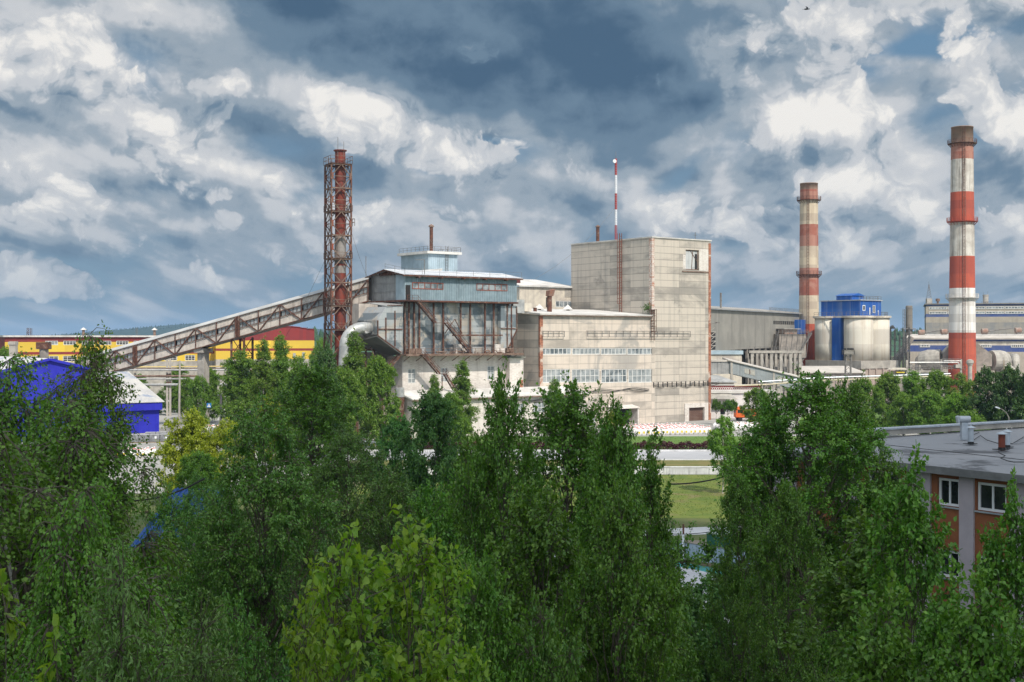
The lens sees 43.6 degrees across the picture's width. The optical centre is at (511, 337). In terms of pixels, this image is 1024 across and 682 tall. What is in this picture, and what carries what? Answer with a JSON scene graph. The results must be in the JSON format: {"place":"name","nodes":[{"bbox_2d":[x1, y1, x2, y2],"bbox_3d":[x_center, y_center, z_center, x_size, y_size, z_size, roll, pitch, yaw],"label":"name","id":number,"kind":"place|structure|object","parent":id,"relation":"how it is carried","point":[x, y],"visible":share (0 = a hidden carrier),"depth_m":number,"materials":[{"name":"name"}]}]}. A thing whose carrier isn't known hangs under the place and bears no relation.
{"place":"outdoors","nodes":[
{"label":"outdoors","id":0,"kind":"place"},
{"bbox_2d":[0,335,213,395],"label":"yellow building","id":1,"kind":"structure","parent":0,"point":[63,348],"depth_m":410.97,"materials":[{"name":"concrete"}]},
{"bbox_2d":[42,322,334,334],"bbox_3d":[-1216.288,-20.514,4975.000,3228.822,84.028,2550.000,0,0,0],"label":"hill","id":2,"kind":"structure","parent":0,"point":[146,330],"depth_m":4619.71,"materials":[{"name":"green plant"}]},
{"bbox_2d":[0,356,904,679],"bbox_3d":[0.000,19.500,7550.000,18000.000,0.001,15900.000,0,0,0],"label":"ground","id":3,"kind":"structure","parent":0,"point":[702,522],"depth_m":136.33,"materials":[{"name":"green plant"}]},
{"bbox_2d":[0,568,37,681],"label":"poplar shoot","id":4,"kind":"object","parent":3,"relation":"on","point":[9,627],"visible":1,"depth_m":6.55,"materials":[{"name":"green plant"}]},
{"bbox_2d":[34,613,63,681],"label":"poplar shoot","id":5,"kind":"object","parent":3,"relation":"on","point":[54,634],"visible":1,"depth_m":6.19,"materials":[{"name":"green plant"}]},
{"bbox_2d":[0,346,165,680],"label":"birch tree","id":6,"kind":"object","parent":3,"relation":"on","point":[9,411],"visible":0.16,"depth_m":24.72,"materials":[{"name":"green plant"}]},
{"bbox_2d":[1,472,184,681],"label":"birch tree","id":7,"kind":"object","parent":3,"relation":"on","point":[72,573],"visible":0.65,"depth_m":16.73,"materials":[{"name":"green plant"}]},
{"bbox_2d":[0,380,197,681],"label":"birch tree","id":8,"kind":"object","parent":3,"relation":"on","point":[77,459],"visible":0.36,"depth_m":22.36,"materials":[{"name":"green plant"}]},
{"bbox_2d":[4,320,193,680],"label":"birch tree","id":9,"kind":"object","parent":3,"relation":"on","point":[90,378],"visible":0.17,"depth_m":27.02,"materials":[{"name":"green plant"}]},
{"bbox_2d":[0,426,198,681],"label":"birch tree","id":10,"kind":"object","parent":3,"relation":"on","point":[8,548],"visible":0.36,"depth_m":19.52,"materials":[{"name":"green plant"}]},
{"bbox_2d":[72,532,192,681],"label":"willow tree","id":11,"kind":"object","parent":3,"relation":"on","point":[110,658],"visible":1,"depth_m":12.02,"materials":[{"name":"green plant"}]},
{"bbox_2d":[130,478,222,681],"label":"cherry tree","id":12,"kind":"object","parent":3,"relation":"on","point":[183,588],"visible":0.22,"depth_m":32.81,"materials":[{"name":"green plant"}]},
{"bbox_2d":[152,405,225,492],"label":"maple tree","id":13,"kind":"object","parent":3,"relation":"on","point":[191,437],"visible":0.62,"depth_m":148.88,"materials":[{"name":"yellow plant"}]},
{"bbox_2d":[173,450,218,489],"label":"tree","id":14,"kind":"object","parent":3,"relation":"on","point":[202,464],"visible":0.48,"depth_m":137.20,"materials":[{"name":"green plant"}]},
{"bbox_2d":[160,468,235,673],"bbox_3d":[-10.865,12.013,44.376,2.794,14.989,3.891,0,0,-24],"label":"cherry tree","id":15,"kind":"object","parent":3,"relation":"on","point":[193,492],"visible":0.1,"depth_m":43.91,"materials":[{"name":"green plant"}]},
{"bbox_2d":[167,585,241,681],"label":"willow tree","id":16,"kind":"object","parent":3,"relation":"on","point":[197,665],"visible":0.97,"depth_m":13.69,"materials":[{"name":"green plant"}]},
{"bbox_2d":[204,417,255,486],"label":"maple tree","id":17,"kind":"object","parent":3,"relation":"on","point":[223,425],"visible":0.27,"depth_m":156.88,"materials":[{"name":"green plant"}]},
{"bbox_2d":[173,472,291,681],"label":"cherry tree","id":18,"kind":"object","parent":3,"relation":"on","point":[212,499],"visible":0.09,"depth_m":37.69,"materials":[{"name":"green plant"}]},
{"bbox_2d":[189,584,294,681],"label":"cherry tree","id":19,"kind":"object","parent":3,"relation":"on","point":[262,675],"visible":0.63,"depth_m":18.97,"materials":[{"name":"plant"}]},
{"bbox_2d":[186,388,374,681],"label":"cherry tree","id":20,"kind":"object","parent":3,"relation":"on","point":[270,486],"visible":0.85,"depth_m":33.37,"materials":[{"name":"green plant"}]},
{"bbox_2d":[279,581,338,681],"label":"poplar tree","id":21,"kind":"object","parent":3,"relation":"on","point":[303,654],"visible":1,"depth_m":8.15,"materials":[{"name":"green plant"}]},
{"bbox_2d":[234,357,393,665],"bbox_3d":[-9.714,10.214,62.324,7.888,18.592,6.785,0,0,26],"label":"poplar tree","id":22,"kind":"object","parent":3,"relation":"on","point":[323,426],"visible":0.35,"depth_m":61.25,"materials":[{"name":"green plant"}]},
{"bbox_2d":[290,542,347,681],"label":"poplar tree","id":23,"kind":"object","parent":3,"relation":"on","point":[306,610],"visible":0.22,"depth_m":8.95,"materials":[{"name":"green plant"}]},
{"bbox_2d":[266,420,399,681],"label":"cherry tree","id":24,"kind":"object","parent":3,"relation":"on","point":[325,474],"visible":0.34,"depth_m":47.71,"materials":[{"name":"green plant"}]},
{"bbox_2d":[306,519,404,681],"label":"poplar tree","id":25,"kind":"object","parent":3,"relation":"on","point":[352,657],"visible":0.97,"depth_m":8.54,"materials":[{"name":"green plant"}]},
{"bbox_2d":[327,462,450,679],"bbox_3d":[-3.728,11.790,41.935,5.222,15.434,3.751,0,0,-17],"label":"cherry tree","id":26,"kind":"object","parent":3,"relation":"on","point":[376,521],"visible":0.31,"depth_m":41.80,"materials":[{"name":"green plant"}]},
{"bbox_2d":[367,411,421,527],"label":"maple tree","id":27,"kind":"object","parent":3,"relation":"on","point":[395,430],"visible":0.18,"depth_m":111.39,"materials":[{"name":"green plant"}]},
{"bbox_2d":[370,501,466,681],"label":"poplar tree","id":28,"kind":"object","parent":3,"relation":"on","point":[406,609],"visible":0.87,"depth_m":9.39,"materials":[{"name":"green plant"}]},
{"bbox_2d":[386,385,473,522],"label":"maple tree","id":29,"kind":"object","parent":3,"relation":"on","point":[436,410],"visible":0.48,"depth_m":103.97,"materials":[{"name":"green plant"}]},
{"bbox_2d":[365,468,515,681],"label":"poplar tree","id":30,"kind":"object","parent":3,"relation":"on","point":[424,508],"visible":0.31,"depth_m":23.94,"materials":[{"name":"green plant"}]},
{"bbox_2d":[411,534,491,681],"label":"poplar tree","id":31,"kind":"object","parent":3,"relation":"on","point":[458,583],"visible":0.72,"depth_m":10.48,"materials":[{"name":"green plant"}]},
{"bbox_2d":[411,420,532,673],"bbox_3d":[-0.863,10.684,29.152,3.790,17.652,3.260,0,0,38],"label":"poplar tree","id":32,"kind":"object","parent":3,"relation":"on","point":[463,446],"visible":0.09,"depth_m":28.73,"materials":[{"name":"green plant"}]},
{"bbox_2d":[418,532,550,681],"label":"poplar tree","id":33,"kind":"object","parent":3,"relation":"on","point":[485,612],"visible":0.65,"depth_m":16.83,"materials":[{"name":"green plant"}]},
{"bbox_2d":[415,354,562,669],"bbox_3d":[0.025,9.919,24.942,3.198,19.183,2.750,0,0,-39],"label":"poplar tree","id":34,"kind":"object","parent":3,"relation":"on","point":[501,423],"visible":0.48,"depth_m":24.80,"materials":[{"name":"green plant"}]},
{"bbox_2d":[483,581,590,681],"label":"poplar tree","id":35,"kind":"object","parent":3,"relation":"on","point":[548,660],"visible":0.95,"depth_m":16.90,"materials":[{"name":"green plant"}]},
{"bbox_2d":[328,521,750,643],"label":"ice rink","id":36,"kind":"structure","parent":3,"relation":"on","point":[691,573],"depth_m":107.86,"materials":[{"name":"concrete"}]},
{"bbox_2d":[445,464,670,681],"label":"poplar tree","id":37,"kind":"object","parent":3,"relation":"on","point":[536,535],"visible":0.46,"depth_m":20.82,"materials":[{"name":"green plant"}]},
{"bbox_2d":[479,370,711,680],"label":"poplar tree","id":38,"kind":"object","parent":3,"relation":"on","point":[569,418],"visible":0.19,"depth_m":29.70,"materials":[{"name":"green plant"}]},
{"bbox_2d":[552,379,674,681],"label":"poplar tree","id":39,"kind":"object","parent":3,"relation":"on","point":[619,443],"visible":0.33,"depth_m":23.76,"materials":[{"name":"green plant"}]},
{"bbox_2d":[546,423,702,681],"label":"poplar tree","id":40,"kind":"object","parent":3,"relation":"on","point":[686,590],"visible":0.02,"depth_m":30.56,"materials":[{"name":"green plant"}]},
{"bbox_2d":[537,463,719,681],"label":"poplar tree","id":41,"kind":"object","parent":3,"relation":"on","point":[625,582],"visible":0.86,"depth_m":19.78,"materials":[{"name":"green plant"}]},
{"bbox_2d":[602,424,701,681],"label":"poplar tree","id":42,"kind":"object","parent":3,"relation":"on","point":[652,480],"visible":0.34,"depth_m":25.88,"materials":[{"name":"green plant"}]},
{"bbox_2d":[666,611,734,681],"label":"maple tree","id":43,"kind":"object","parent":3,"relation":"on","point":[697,637],"visible":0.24,"depth_m":39.68,"materials":[{"name":"green plant"}]},
{"bbox_2d":[690,465,777,681],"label":"poplar tree","id":44,"kind":"object","parent":3,"relation":"on","point":[735,575],"visible":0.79,"depth_m":35.96,"materials":[{"name":"green plant"}]},
{"bbox_2d":[722,380,834,678],"bbox_3d":[8.722,10.446,42.042,3.566,18.129,4.145,0,0,11],"label":"poplar tree","id":45,"kind":"object","parent":3,"relation":"on","point":[770,459],"visible":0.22,"depth_m":41.45,"materials":[{"name":"green plant"}]},
{"bbox_2d":[726,470,845,681],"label":"poplar tree","id":46,"kind":"object","parent":3,"relation":"on","point":[779,535],"visible":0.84,"depth_m":32.85,"materials":[{"name":"green plant"}]},
{"bbox_2d":[693,363,916,681],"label":"poplar tree","id":47,"kind":"object","parent":3,"relation":"on","point":[813,427],"visible":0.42,"depth_m":40.42,"materials":[{"name":"green plant"}]},
{"bbox_2d":[799,369,907,675],"bbox_3d":[11.221,10.281,42.844,3.871,18.460,4.500,0,0,-33],"label":"poplar tree","id":48,"kind":"object","parent":3,"relation":"on","point":[852,398],"visible":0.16,"depth_m":42.37,"materials":[{"name":"green plant"}]},
{"bbox_2d":[778,503,933,681],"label":"poplar tree","id":49,"kind":"object","parent":3,"relation":"on","point":[845,588],"visible":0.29,"depth_m":19.87,"materials":[{"name":"green plant"}]},
{"bbox_2d":[742,420,1023,681],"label":"office building","id":50,"kind":"structure","parent":3,"relation":"on","point":[969,487],"depth_m":58.44,"materials":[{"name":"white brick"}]},
{"bbox_2d":[939,477,958,509],"bbox_3d":[19.833,7.072,58.087,0.320,1.322,1.286,0,0,-32],"label":"window","id":51,"kind":"structure","parent":50,"relation":"in","point":[948,488],"depth_m":58.13,"materials":[{"name":"white plastic"}]},
{"bbox_2d":[974,482,1006,515],"bbox_3d":[21.062,7.072,56.159,0.320,1.322,1.633,0,0,-32],"label":"window","id":52,"kind":"structure","parent":50,"relation":"in","point":[991,496],"depth_m":56.26,"materials":[{"name":"white plastic"}]},
{"bbox_2d":[830,569,938,681],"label":"poplar tree","id":53,"kind":"object","parent":3,"relation":"on","point":[875,657],"visible":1,"depth_m":13.85,"materials":[{"name":"green plant"}]},
{"bbox_2d":[840,442,968,677],"bbox_3d":[5.440,10.442,17.419,2.086,18.124,2.516,0,0,-29],"label":"poplar tree","id":54,"kind":"object","parent":3,"relation":"on","point":[912,524],"visible":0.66,"depth_m":17.45,"materials":[{"name":"green plant"}]},
{"bbox_2d":[906,556,976,681],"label":"poplar tree","id":55,"kind":"object","parent":3,"relation":"on","point":[932,628],"visible":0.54,"depth_m":15.92,"materials":[{"name":"green plant"}]},
{"bbox_2d":[931,551,1023,681],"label":"poplar tree","id":56,"kind":"object","parent":3,"relation":"on","point":[984,655],"visible":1,"depth_m":13.41,"materials":[{"name":"green plant"}]},
{"bbox_2d":[967,466,1023,681],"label":"poplar tree","id":57,"kind":"object","parent":3,"relation":"on","point":[993,551],"visible":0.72,"depth_m":16.40,"materials":[{"name":"green plant"}]},
{"bbox_2d":[986,362,1023,428],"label":"tree","id":58,"kind":"object","parent":3,"relation":"on","point":[1002,398],"visible":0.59,"depth_m":225.58,"materials":[{"name":"green plant"}]},
{"bbox_2d":[0,0,1023,334],"label":"sky","id":59,"kind":"structure","parent":0,"point":[162,162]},
{"bbox_2d":[22,396,1012,492],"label":"yard","id":60,"kind":"structure","parent":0,"point":[705,423],"depth_m":256.97,"materials":[{"name":"grey concrete"}]},
{"bbox_2d":[0,356,90,440],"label":"blue shed","id":61,"kind":"structure","parent":60,"relation":"on","point":[55,366],"depth_m":242.93,"materials":[{"name":"blue metal"}]},
{"bbox_2d":[96,371,164,433],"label":"blue lean to","id":62,"kind":"object","parent":60,"relation":"on","point":[149,405],"visible":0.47,"depth_m":255.10,"materials":[{"name":"metal"}]},
{"bbox_2d":[126,366,224,385],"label":"pipe rack","id":63,"kind":"object","parent":60,"relation":"on","point":[151,368],"visible":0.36,"depth_m":317.13,"materials":[{"name":"metal"}]},
{"bbox_2d":[184,375,212,424],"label":"tree","id":64,"kind":"object","parent":60,"relation":"on","point":[201,386],"visible":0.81,"depth_m":266.36,"materials":[{"name":"green plant"}]},
{"bbox_2d":[212,348,261,436],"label":"birch tree","id":65,"kind":"object","parent":60,"relation":"on","point":[229,389],"visible":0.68,"depth_m":248.72,"materials":[{"name":"green plant"}]},
{"bbox_2d":[214,326,313,392],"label":"gabled yellow hall","id":66,"kind":"structure","parent":60,"relation":"on","point":[300,340],"depth_m":430.01,"materials":[{"name":"metal"}]},
{"bbox_2d":[247,335,282,444],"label":"birch tree","id":67,"kind":"object","parent":60,"relation":"on","point":[265,372],"visible":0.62,"depth_m":221.31,"materials":[{"name":"green plant"}]},
{"bbox_2d":[262,329,302,428],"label":"birch tree","id":68,"kind":"object","parent":60,"relation":"on","point":[281,363],"visible":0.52,"depth_m":225.19,"materials":[{"name":"green plant"}]},
{"bbox_2d":[305,341,346,452],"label":"tree","id":69,"kind":"object","parent":60,"relation":"on","point":[325,355],"visible":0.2,"depth_m":204.56,"materials":[{"name":"green plant"}]},
{"bbox_2d":[321,149,357,434],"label":"lattice chimney","id":70,"kind":"object","parent":60,"relation":"on","point":[340,253],"visible":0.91,"depth_m":250.94,"materials":[{"name":"metal"}]},
{"bbox_2d":[337,327,378,433],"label":"birch tree","id":71,"kind":"object","parent":60,"relation":"on","point":[354,360],"visible":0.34,"depth_m":231.25,"materials":[{"name":"green plant"}]},
{"bbox_2d":[338,259,531,433],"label":"filter house","id":72,"kind":"structure","parent":60,"relation":"on","point":[415,326],"depth_m":258.06,"materials":[{"name":"metal"}]},
{"bbox_2d":[77,277,371,371],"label":"conveyor gallery","id":73,"kind":"object","parent":72,"relation":"attached to","point":[236,326],"visible":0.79,"depth_m":270.48,"materials":[{"name":"grey metal"}]},
{"bbox_2d":[397,224,461,271],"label":"roof penthouse","id":74,"kind":"object","parent":72,"relation":"on","point":[442,259],"visible":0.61,"depth_m":276.66,"materials":[{"name":"grey metal"}]},
{"bbox_2d":[394,386,588,437],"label":"lean to annex","id":75,"kind":"object","parent":60,"relation":"on","point":[412,395],"visible":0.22,"depth_m":256.89,"materials":[{"name":"concrete"}]},
{"bbox_2d":[509,309,690,426],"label":"production block","id":76,"kind":"structure","parent":60,"relation":"on","point":[543,338],"depth_m":281.23,"materials":[{"name":"concrete"}]},
{"bbox_2d":[570,232,719,422],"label":"concrete tower","id":77,"kind":"structure","parent":60,"relation":"on","point":[668,279],"depth_m":297.77,"materials":[{"name":"white concrete"}]},
{"bbox_2d":[711,389,775,417],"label":"white annex","id":78,"kind":"object","parent":60,"relation":"on","point":[724,395],"visible":0.41,"depth_m":308.11,"materials":[{"name":"concrete"}]},
{"bbox_2d":[711,293,805,394],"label":"grey shed","id":79,"kind":"structure","parent":60,"relation":"on","point":[743,329],"depth_m":375.60,"materials":[{"name":"metal"}]},
{"bbox_2d":[769,329,811,372],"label":"dust filter plant","id":80,"kind":"object","parent":79,"relation":"attached to","point":[790,339],"visible":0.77,"depth_m":393.72,"materials":[{"name":"metal"}]},
{"bbox_2d":[711,357,820,409],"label":"covered conveyor","id":81,"kind":"object","parent":60,"relation":"on","point":[731,367],"visible":0.68,"depth_m":325.95,"materials":[{"name":"metal"}]},
{"bbox_2d":[744,347,803,402],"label":"concrete trestle","id":82,"kind":"object","parent":60,"relation":"on","point":[781,362],"visible":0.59,"depth_m":372.82,"materials":[{"name":"grey concrete"}]},
{"bbox_2d":[796,182,821,365],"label":"banded chimney","id":83,"kind":"object","parent":60,"relation":"on","point":[809,274],"visible":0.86,"depth_m":417.30,"materials":[{"name":"concrete"}]},
{"bbox_2d":[796,366,865,401],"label":"silo loading shed","id":84,"kind":"structure","parent":60,"relation":"on","point":[835,371],"depth_m":373.10,"materials":[{"name":"grey metal"}]},
{"bbox_2d":[805,293,898,399],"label":"cement silos","id":85,"kind":"object","parent":60,"relation":"on","point":[858,323],"visible":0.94,"depth_m":396.94,"materials":[{"name":"grey metal"}]},
{"bbox_2d":[847,377,886,426],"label":"tree","id":86,"kind":"object","parent":60,"relation":"on","point":[877,395],"visible":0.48,"depth_m":261.11,"materials":[{"name":"green plant"}]},
{"bbox_2d":[902,359,973,396],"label":"pipe gantry","id":87,"kind":"object","parent":60,"relation":"on","point":[969,362],"visible":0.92,"depth_m":365.48,"materials":[{"name":"metal"}]},
{"bbox_2d":[931,391,974,433],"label":"tree","id":88,"kind":"object","parent":60,"relation":"on","point":[954,401],"visible":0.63,"depth_m":234.85,"materials":[{"name":"green plant"}]},
{"bbox_2d":[945,125,978,401],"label":"banded chimney","id":89,"kind":"object","parent":60,"relation":"on","point":[962,296],"visible":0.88,"depth_m":377.04,"materials":[{"name":"concrete"}]},
{"bbox_2d":[907,332,1023,395],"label":"hall","id":90,"kind":"structure","parent":60,"relation":"on","point":[1010,343],"depth_m":429.32,"materials":[{"name":"white paint"}]},
{"bbox_2d":[916,342,1021,400],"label":"gas ducts","id":91,"kind":"object","parent":60,"relation":"on","point":[996,360],"visible":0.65,"depth_m":383.00,"materials":[{"name":"metal"}]},
{"bbox_2d":[960,364,1014,429],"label":"tree","id":92,"kind":"object","parent":60,"relation":"on","point":[978,399],"visible":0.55,"depth_m":231.25,"materials":[{"name":"green plant"}]},
{"bbox_2d":[337,475,728,517],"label":"lawn","id":93,"kind":"structure","parent":0,"point":[695,507],"depth_m":157.78,"materials":[{"name":"green plant"}]},
{"bbox_2d":[705,414,738,492],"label":"young tree","id":94,"kind":"object","parent":93,"relation":"on","point":[715,446],"visible":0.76,"depth_m":159.78,"materials":[{"name":"green plant"}]},
{"bbox_2d":[346,451,722,458],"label":"road","id":95,"kind":"structure","parent":0,"point":[681,455],"depth_m":212.96,"materials":[{"name":"grey asphalt"}]},
{"bbox_2d":[517,279,571,382],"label":"building","id":96,"kind":"structure","parent":0,"point":[532,291],"depth_m":309.92,"materials":[{"name":"white paint"}]},
{"bbox_2d":[370,436,817,449],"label":"lawn","id":97,"kind":"structure","parent":0,"point":[682,438],"depth_m":244.21,"materials":[{"name":"green plant"}]},
{"bbox_2d":[337,366,369,441],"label":"tree","id":98,"kind":"object","parent":97,"relation":"on","point":[357,390],"visible":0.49,"depth_m":213.84,"materials":[{"name":"green plant"}]},
{"bbox_2d":[351,353,401,445],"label":"tree","id":99,"kind":"object","parent":97,"relation":"on","point":[376,374],"visible":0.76,"depth_m":220.86,"materials":[{"name":"green plant"}]},
{"bbox_2d":[450,356,480,442],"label":"birch tree","id":100,"kind":"object","parent":97,"relation":"on","point":[461,388],"visible":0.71,"depth_m":235.31,"materials":[{"name":"green plant"}]},
{"bbox_2d":[855,433,933,436],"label":"light path","id":101,"kind":"structure","parent":0,"point":[902,435],"depth_m":254.11,"materials":[{"name":"concrete"}]},
{"bbox_2d":[883,392,920,435],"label":"tree","id":102,"kind":"object","parent":101,"relation":"on","point":[904,399],"visible":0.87,"depth_m":249.18,"materials":[{"name":"green plant"}]},
{"bbox_2d":[908,389,944,433],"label":"tree","id":103,"kind":"object","parent":101,"relation":"on","point":[927,398],"visible":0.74,"depth_m":245.33,"materials":[{"name":"green plant"}]},
{"bbox_2d":[797,413,993,431],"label":"grass","id":104,"kind":"structure","parent":0,"point":[876,415],"depth_m":315.10,"materials":[{"name":"plant"}]},
{"bbox_2d":[711,373,950,416],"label":"pipe bridge","id":105,"kind":"structure","parent":104,"relation":"on","point":[732,386],"depth_m":312.44,"materials":[{"name":"white paint"}]},
{"bbox_2d":[869,371,902,426],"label":"tree","id":106,"kind":"object","parent":104,"relation":"on","point":[888,384],"visible":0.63,"depth_m":266.94,"materials":[{"name":"green plant"}]},
{"bbox_2d":[913,367,952,424],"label":"tree","id":107,"kind":"object","parent":104,"relation":"on","point":[936,381],"visible":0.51,"depth_m":265.14,"materials":[{"name":"green plant"}]},
{"bbox_2d":[923,303,1023,333],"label":"hall","id":108,"kind":"structure","parent":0,"point":[992,316],"depth_m":532.77,"materials":[{"name":"white paint"}]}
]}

